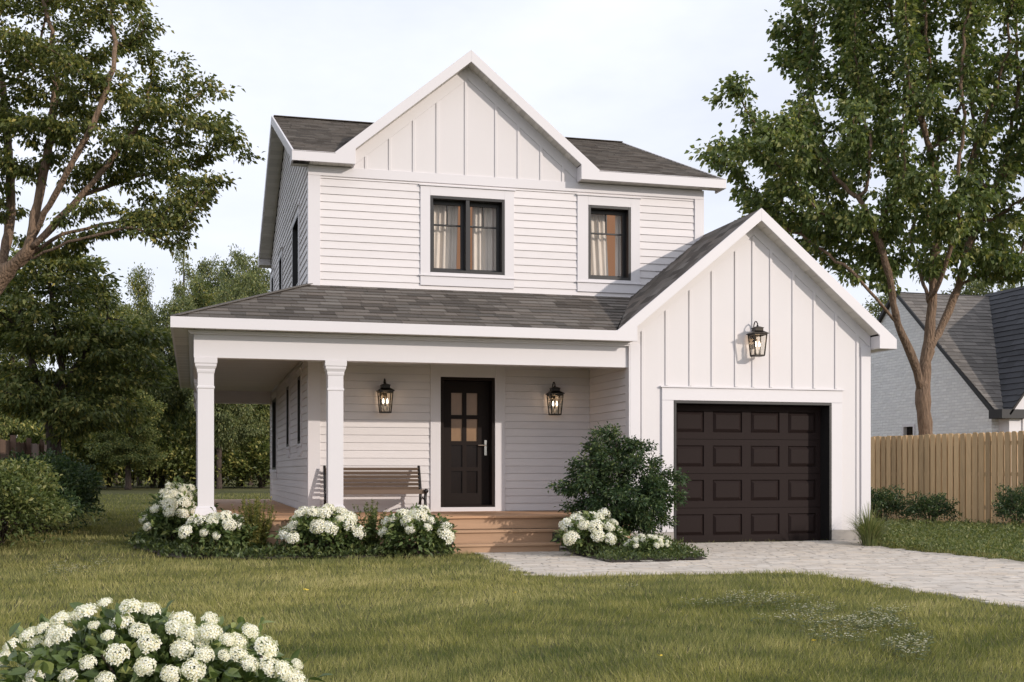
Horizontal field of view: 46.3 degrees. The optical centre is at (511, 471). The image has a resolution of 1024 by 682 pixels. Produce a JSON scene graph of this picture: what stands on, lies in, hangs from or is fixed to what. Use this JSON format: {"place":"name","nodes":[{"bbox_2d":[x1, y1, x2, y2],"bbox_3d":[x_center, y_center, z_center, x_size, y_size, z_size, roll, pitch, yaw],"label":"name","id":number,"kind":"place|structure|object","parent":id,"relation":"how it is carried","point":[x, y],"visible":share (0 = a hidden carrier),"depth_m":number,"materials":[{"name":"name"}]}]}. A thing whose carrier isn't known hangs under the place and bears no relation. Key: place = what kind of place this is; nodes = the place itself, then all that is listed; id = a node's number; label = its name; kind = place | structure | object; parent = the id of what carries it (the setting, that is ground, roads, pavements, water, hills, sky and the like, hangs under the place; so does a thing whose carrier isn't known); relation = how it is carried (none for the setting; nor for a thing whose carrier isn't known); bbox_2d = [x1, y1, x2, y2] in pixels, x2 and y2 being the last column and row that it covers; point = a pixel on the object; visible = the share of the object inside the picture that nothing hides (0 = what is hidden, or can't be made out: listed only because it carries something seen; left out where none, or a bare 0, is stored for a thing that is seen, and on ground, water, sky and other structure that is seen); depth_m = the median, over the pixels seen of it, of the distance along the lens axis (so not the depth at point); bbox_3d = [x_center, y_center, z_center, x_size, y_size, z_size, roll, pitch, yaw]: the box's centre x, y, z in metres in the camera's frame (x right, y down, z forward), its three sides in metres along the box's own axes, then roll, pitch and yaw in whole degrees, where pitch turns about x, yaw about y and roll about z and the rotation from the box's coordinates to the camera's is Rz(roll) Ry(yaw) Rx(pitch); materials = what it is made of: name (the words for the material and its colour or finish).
{"place":"outdoors","nodes":[
{"label":"outdoors","id":0,"kind":"place"},
{"bbox_2d":[0,473,1023,681],"bbox_3d":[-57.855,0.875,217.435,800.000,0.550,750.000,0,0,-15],"label":"ground","id":1,"kind":"structure","parent":0,"point":[142,489],"depth_m":9.78,"materials":[{"name":"green plant"}]},
{"bbox_2d":[0,435,46,525],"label":"wooden fence","id":2,"kind":"object","parent":1,"relation":"on","point":[28,447],"visible":0.31,"depth_m":25.52,"materials":[{"name":"brown wood"}]},
{"bbox_2d":[0,282,71,440],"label":"tree","id":3,"kind":"object","parent":1,"relation":"on","point":[9,426],"visible":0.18,"depth_m":53.22,"materials":[{"name":"green plant"}]},
{"bbox_2d":[0,454,75,548],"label":"hedge bush","id":4,"kind":"object","parent":1,"relation":"on","point":[29,492],"visible":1,"depth_m":16.93,"materials":[{"name":"green plant"}]},
{"bbox_2d":[0,445,110,536],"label":"hedge bush","id":5,"kind":"object","parent":1,"relation":"on","point":[77,481],"visible":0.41,"depth_m":20.74,"materials":[{"name":"green plant"}]},
{"bbox_2d":[16,418,118,481],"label":"bush","id":6,"kind":"object","parent":1,"relation":"on","point":[35,434],"visible":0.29,"depth_m":49.07,"materials":[{"name":"green plant"}]},
{"bbox_2d":[0,247,177,517],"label":"tree","id":7,"kind":"object","parent":1,"relation":"on","point":[71,414],"visible":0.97,"depth_m":26.49,"materials":[{"name":"green plant"}]},
{"bbox_2d":[54,277,129,483],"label":"tree","id":8,"kind":"object","parent":1,"relation":"on","point":[101,314],"visible":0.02,"depth_m":56.57,"materials":[{"name":"green plant"}]},
{"bbox_2d":[61,432,132,486],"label":"bush","id":9,"kind":"object","parent":1,"relation":"on","point":[108,472],"visible":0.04,"depth_m":51.63,"materials":[{"name":"green plant"}]},
{"bbox_2d":[71,288,154,484],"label":"tree","id":10,"kind":"object","parent":1,"relation":"on","point":[117,302],"visible":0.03,"depth_m":62.84,"materials":[{"name":"green plant"}]},
{"bbox_2d":[88,428,154,487],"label":"bush","id":11,"kind":"object","parent":1,"relation":"on","point":[111,481],"visible":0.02,"depth_m":52.82,"materials":[{"name":"green plant"}]},
{"bbox_2d":[81,369,171,489],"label":"tree","id":12,"kind":"object","parent":1,"relation":"on","point":[128,442],"visible":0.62,"depth_m":48.32,"materials":[{"name":"green plant"}]},
{"bbox_2d":[0,0,265,294],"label":"tree","id":13,"kind":"object","parent":1,"relation":"on","point":[62,61],"visible":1,"depth_m":21.18,"materials":[{"name":"green plant"}]},
{"bbox_2d":[2,355,265,479],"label":"wood","id":14,"kind":"object","parent":1,"relation":"on","point":[123,470],"depth_m":88.68,"materials":[{"name":"green plant"}]},
{"bbox_2d":[111,262,159,485],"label":"tree","id":15,"kind":"object","parent":1,"relation":"on","point":[140,296],"visible":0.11,"depth_m":59.18,"materials":[{"name":"green plant"}]},
{"bbox_2d":[103,460,169,485],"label":"bush","id":16,"kind":"object","parent":1,"relation":"on","point":[132,480],"visible":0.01,"depth_m":53.53,"materials":[{"name":"green plant"}]},
{"bbox_2d":[106,412,192,486],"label":"bush","id":17,"kind":"object","parent":1,"relation":"on","point":[163,440],"visible":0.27,"depth_m":52.09,"materials":[{"name":"green plant"}]},
{"bbox_2d":[115,295,198,487],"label":"tree","id":18,"kind":"object","parent":1,"relation":"on","point":[168,355],"visible":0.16,"depth_m":53.49,"materials":[{"name":"green plant"}]},
{"bbox_2d":[132,399,195,487],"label":"bush","id":19,"kind":"object","parent":1,"relation":"on","point":[179,416],"visible":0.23,"depth_m":53.25,"materials":[{"name":"green plant"}]},
{"bbox_2d":[0,597,332,681],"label":"hydrangea","id":20,"kind":"object","parent":1,"relation":"on","point":[138,642],"visible":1,"depth_m":4.65,"materials":[{"name":"white plant"}]},
{"bbox_2d":[146,475,218,509],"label":"hydrangea","id":21,"kind":"object","parent":1,"relation":"on","point":[174,489],"visible":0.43,"depth_m":20.04,"materials":[{"name":"white plant"}]},
{"bbox_2d":[170,230,199,482],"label":"tree","id":22,"kind":"object","parent":1,"relation":"on","point":[179,289],"visible":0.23,"depth_m":57.93,"materials":[{"name":"green plant"}]},
{"bbox_2d":[172,275,218,428],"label":"tree","id":23,"kind":"object","parent":1,"relation":"on","point":[203,298],"depth_m":65.68,"materials":[{"name":"green plant"}]},
{"bbox_2d":[156,417,240,486],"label":"bush","id":24,"kind":"object","parent":1,"relation":"on","point":[190,438],"visible":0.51,"depth_m":51.94,"materials":[{"name":"green plant"}]},
{"bbox_2d":[187,253,223,304],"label":"tree","id":25,"kind":"object","parent":1,"relation":"on","point":[202,269],"visible":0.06,"depth_m":67.72,"materials":[{"name":"green plant"}]},
{"bbox_2d":[173,442,262,486],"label":"bush","id":26,"kind":"object","parent":1,"relation":"on","point":[230,449],"visible":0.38,"depth_m":51.82,"materials":[{"name":"green plant"}]},
{"bbox_2d":[174,385,269,488],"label":"tree","id":27,"kind":"object","parent":1,"relation":"on","point":[228,425],"visible":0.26,"depth_m":51.08,"materials":[{"name":"green plant"}]},
{"bbox_2d":[210,268,269,486],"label":"tree","id":28,"kind":"object","parent":1,"relation":"on","point":[240,291],"visible":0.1,"depth_m":56.74,"materials":[{"name":"green plant"}]},
{"bbox_2d":[213,243,269,484],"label":"tree","id":29,"kind":"object","parent":1,"relation":"on","point":[242,261],"visible":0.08,"depth_m":61.90,"materials":[{"name":"green plant"}]},
{"bbox_2d":[214,433,269,486],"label":"bush","id":30,"kind":"object","parent":1,"relation":"on","point":[251,439],"visible":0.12,"depth_m":53.01,"materials":[{"name":"green plant"}]},
{"bbox_2d":[222,434,269,486],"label":"bush","id":31,"kind":"object","parent":1,"relation":"on","point":[257,452],"visible":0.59,"depth_m":51.82,"materials":[{"name":"green plant"}]},
{"bbox_2d":[237,404,269,487],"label":"tree","id":32,"kind":"object","parent":1,"relation":"on","point":[261,410],"visible":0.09,"depth_m":53.46,"materials":[{"name":"green plant"}]},
{"bbox_2d":[130,542,450,558],"bbox_3d":[-3.792,1.103,17.090,6.194,0.073,3.140,0,0,30],"label":"flower bed","id":33,"kind":"object","parent":1,"relation":"on","point":[296,556],"visible":0.27,"depth_m":16.03,"materials":[{"name":"soil"}]},
{"bbox_2d":[133,491,197,542],"bbox_3d":[-4.941,0.703,17.592,1.182,0.862,1.210,0,0,-15],"label":"hydrangea","id":34,"kind":"object","parent":33,"relation":"on","point":[167,514],"visible":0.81,"depth_m":17.30,"materials":[{"name":"white plant"}]},
{"bbox_2d":[173,507,259,555],"bbox_3d":[-3.994,0.820,16.195,1.175,0.689,0.908,0,0,-15],"label":"hydrangea","id":35,"kind":"object","parent":33,"relation":"on","point":[225,527],"visible":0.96,"depth_m":16.00,"materials":[{"name":"white plant"}]},
{"bbox_2d":[231,495,276,552],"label":"leafy plant","id":36,"kind":"object","parent":33,"relation":"on","point":[254,520],"visible":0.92,"depth_m":16.27,"materials":[{"name":"green plant"}]},
{"bbox_2d":[124,530,457,559],"bbox_3d":[-3.800,1.032,17.108,6.301,0.325,3.267,0,0,32],"label":"ground cover","id":37,"kind":"object","parent":33,"relation":"on","point":[169,546],"visible":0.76,"depth_m":16.01,"materials":[{"name":"green plant"}]},
{"bbox_2d":[266,503,371,556],"bbox_3d":[-2.612,0.826,16.203,1.426,0.811,0.991,0,0,-15],"label":"hydrangea","id":38,"kind":"object","parent":33,"relation":"on","point":[327,525],"visible":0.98,"depth_m":16.03,"materials":[{"name":"white plant"}]},
{"bbox_2d":[352,500,388,552],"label":"leafy plant","id":39,"kind":"object","parent":33,"relation":"on","point":[371,523],"visible":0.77,"depth_m":16.40,"materials":[{"name":"green plant"}]},
{"bbox_2d":[374,503,460,557],"bbox_3d":[-1.290,0.799,16.201,1.189,0.769,0.902,0,0,-15],"label":"hydrangea","id":40,"kind":"object","parent":33,"relation":"on","point":[399,527],"visible":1,"depth_m":16.01,"materials":[{"name":"white plant"}]},
{"bbox_2d":[39,540,637,590],"bbox_3d":[-3.574,1.073,13.693,10.299,0.124,3.218,0,0,40],"label":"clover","id":41,"kind":"object","parent":1,"relation":"on","point":[123,563],"visible":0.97,"depth_m":13.77,"materials":[{"name":"green plant"}]},
{"bbox_2d":[170,50,896,553],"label":"house","id":42,"kind":"structure","parent":1,"relation":"on","point":[470,256],"depth_m":19.04,"materials":[{"name":"white"}]},
{"bbox_2d":[270,268,274,291],"bbox_3d":[-5.343,-3.781,27.164,0.238,1.562,0.870,0,0,-15],"label":"window","id":43,"kind":"structure","parent":42,"relation":"in","point":[272,273],"depth_m":27.07,"materials":[{"name":"white glass"}]},
{"bbox_2d":[271,391,277,478],"bbox_3d":[-5.196,-0.791,26.609,0.238,1.902,1.520,0,0,-15],"label":"window","id":44,"kind":"structure","parent":42,"relation":"in","point":[274,396],"depth_m":27.17,"materials":[{"name":"black glass"}]},
{"bbox_2d":[277,246,282,289],"bbox_3d":[-4.688,-3.781,24.700,0.238,1.562,0.970,0,0,-15],"label":"window","id":45,"kind":"structure","parent":42,"relation":"in","point":[280,253],"depth_m":24.30,"materials":[{"name":"white glass"}]},
{"bbox_2d":[285,379,290,457],"bbox_3d":[-4.177,-1.006,22.782,0.238,1.472,0.800,0,0,-15],"label":"window","id":46,"kind":"structure","parent":42,"relation":"in","point":[287,381],"depth_m":22.50,"materials":[{"name":"black glass"}]},
{"bbox_2d":[291,204,299,286],"bbox_3d":[-3.724,-3.781,21.076,0.238,1.562,1.470,0,0,-15],"label":"window","id":47,"kind":"structure","parent":42,"relation":"in","point":[295,219],"depth_m":21.61,"materials":[{"name":"black glass"}]},
{"bbox_2d":[296,367,302,455],"bbox_3d":[-3.526,-1.006,20.332,0.238,1.472,0.770,0,0,-15],"label":"window","id":48,"kind":"structure","parent":42,"relation":"in","point":[299,371],"depth_m":20.35,"materials":[{"name":"black glass"}]},
{"bbox_2d":[323,465,427,509],"bbox_3d":[-2.122,0.277,18.535,1.566,0.761,0.696,0,0,-15],"label":"bench","id":49,"kind":"object","parent":42,"relation":"on","point":[419,490],"visible":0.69,"depth_m":18.74,"materials":[{"name":"wood"}]},
{"bbox_2d":[376,378,394,412],"bbox_3d":[-2.003,-1.205,18.883,0.256,0.557,0.298,0,0,-15],"label":"wall lantern","id":50,"kind":"object","parent":42,"relation":"attached to","point":[384,389],"depth_m":18.84,"materials":[{"name":"metal"}]},
{"bbox_2d":[419,184,515,288],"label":"window","id":51,"kind":"structure","parent":42,"relation":"in","point":[467,233],"depth_m":19.52,"materials":[{"name":"white glass"}]},
{"bbox_2d":[430,364,504,511],"bbox_3d":[-0.743,-0.607,19.483,1.238,2.495,0.262,0,0,-15],"label":"front door","id":52,"kind":"structure","parent":42,"relation":"in","point":[467,402],"depth_m":19.50,"materials":[{"name":"black wood"}]},
{"bbox_2d":[545,382,564,415],"bbox_3d":[0.698,-1.205,19.602,0.256,0.557,0.298,0,0,-15],"label":"wall lantern","id":53,"kind":"object","parent":42,"relation":"attached to","point":[554,392],"depth_m":19.56,"materials":[{"name":"metal"}]},
{"bbox_2d":[576,193,641,293],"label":"window","id":54,"kind":"structure","parent":42,"relation":"in","point":[608,227],"depth_m":20.09,"materials":[{"name":"white glass"}]},
{"bbox_2d":[676,404,820,541],"bbox_3d":[3.694,0.026,18.883,2.597,2.152,0.033,0,0,-15],"label":"garage door","id":55,"kind":"structure","parent":42,"relation":"in","point":[754,472],"depth_m":18.88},
{"bbox_2d":[746,321,768,356],"bbox_3d":[3.787,-2.060,18.495,0.256,0.557,0.298,0,0,-15],"label":"wall lantern","id":56,"kind":"object","parent":42,"relation":"attached to","point":[756,331],"depth_m":18.46,"materials":[{"name":"metal"}]},
{"bbox_2d":[677,590,935,659],"bbox_3d":[2.466,1.097,9.068,1.649,0.077,3.867,0,0,-15],"label":"clover","id":57,"kind":"object","parent":1,"relation":"on","point":[863,627],"visible":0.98,"depth_m":8.81,"materials":[{"name":"green plant"}]},
{"bbox_2d":[684,0,1023,434],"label":"tree","id":58,"kind":"object","parent":1,"relation":"on","point":[765,144],"visible":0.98,"depth_m":27.24,"materials":[{"name":"green plant"}]},
{"bbox_2d":[835,500,896,545],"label":"ornamental grass","id":59,"kind":"object","parent":1,"relation":"on","point":[870,534],"depth_m":18.29,"materials":[{"name":"green plant"}]},
{"bbox_2d":[862,288,896,319],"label":"tree","id":60,"kind":"object","parent":1,"relation":"on","point":[875,309],"visible":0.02,"depth_m":65.98,"materials":[{"name":"green plant"}]},
{"bbox_2d":[871,483,912,521],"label":"shrub","id":61,"kind":"object","parent":1,"relation":"on","point":[890,506],"visible":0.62,"depth_m":24.39,"materials":[{"name":"green plant"}]},
{"bbox_2d":[897,490,961,523],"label":"shrub","id":62,"kind":"object","parent":1,"relation":"on","point":[929,505],"visible":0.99,"depth_m":23.60,"materials":[{"name":"green plant"}]},
{"bbox_2d":[858,517,1023,561],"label":"ground cover","id":63,"kind":"object","parent":1,"relation":"on","point":[992,539],"visible":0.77,"depth_m":18.73,"materials":[{"name":"green plant"}]},
{"bbox_2d":[871,286,1023,436],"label":"house","id":64,"kind":"structure","parent":1,"relation":"on","point":[977,373],"depth_m":31.88,"materials":[{"name":"paint"}]},
{"bbox_2d":[902,424,914,435],"bbox_3d":[10.945,-0.845,32.895,0.130,0.930,0.590,0,0,-15],"label":"window","id":65,"kind":"structure","parent":64,"relation":"in","point":[907,429],"depth_m":33.00,"materials":[{"name":"white glass"}]},
{"bbox_2d":[871,431,1023,524],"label":"wooden fence","id":66,"kind":"object","parent":1,"relation":"on","point":[968,471],"visible":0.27,"depth_m":25.90,"materials":[{"name":"brown wood"}]},
{"bbox_2d":[940,272,1019,295],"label":"tree","id":67,"kind":"object","parent":1,"relation":"on","point":[980,287],"visible":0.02,"depth_m":67.15,"materials":[{"name":"green plant"}]},
{"bbox_2d":[991,481,1023,526],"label":"shrub","id":68,"kind":"object","parent":1,"relation":"on","point":[1002,507],"visible":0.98,"depth_m":21.92,"materials":[{"name":"green plant"}]},
{"bbox_2d":[0,0,1023,437],"label":"sky","id":69,"kind":"structure","parent":0,"point":[637,73],"materials":[{"name":"white"}]},
{"bbox_2d":[475,540,1023,608],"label":"driveway","id":70,"kind":"structure","parent":0,"point":[991,580],"depth_m":14.52,"materials":[{"name":"stone"}]},
{"bbox_2d":[562,546,706,561],"bbox_3d":[1.845,1.105,16.618,2.040,0.071,2.880,0,0,-15],"label":"flower bed","id":71,"kind":"object","parent":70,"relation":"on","point":[633,560],"visible":0.22,"depth_m":15.54,"materials":[{"name":"soil"}]},
{"bbox_2d":[550,507,631,555],"bbox_3d":[1.107,0.844,16.244,1.090,0.716,0.919,0,0,-43],"label":"hydrangea","id":72,"kind":"object","parent":71,"relation":"on","point":[592,527],"visible":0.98,"depth_m":16.05,"materials":[{"name":"white plant"}]},
{"bbox_2d":[544,421,691,545],"bbox_3d":[1.536,0.240,16.906,1.692,1.923,1.636,0,0,40],"label":"shrub","id":73,"kind":"object","parent":71,"relation":"on","point":[637,507],"visible":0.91,"depth_m":16.73,"materials":[{"name":"green plant"}]},
{"bbox_2d":[561,537,708,560],"bbox_3d":[1.824,1.055,16.639,2.287,0.259,3.069,0,0,-15],"label":"ground cover","id":74,"kind":"object","parent":71,"relation":"on","point":[685,548],"visible":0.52,"depth_m":15.63,"materials":[{"name":"green plant"}]},
{"bbox_2d":[620,533,680,552],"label":"hydrangea","id":75,"kind":"object","parent":71,"relation":"on","point":[657,542],"visible":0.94,"depth_m":15.80,"materials":[{"name":"white plant"}]}
]}

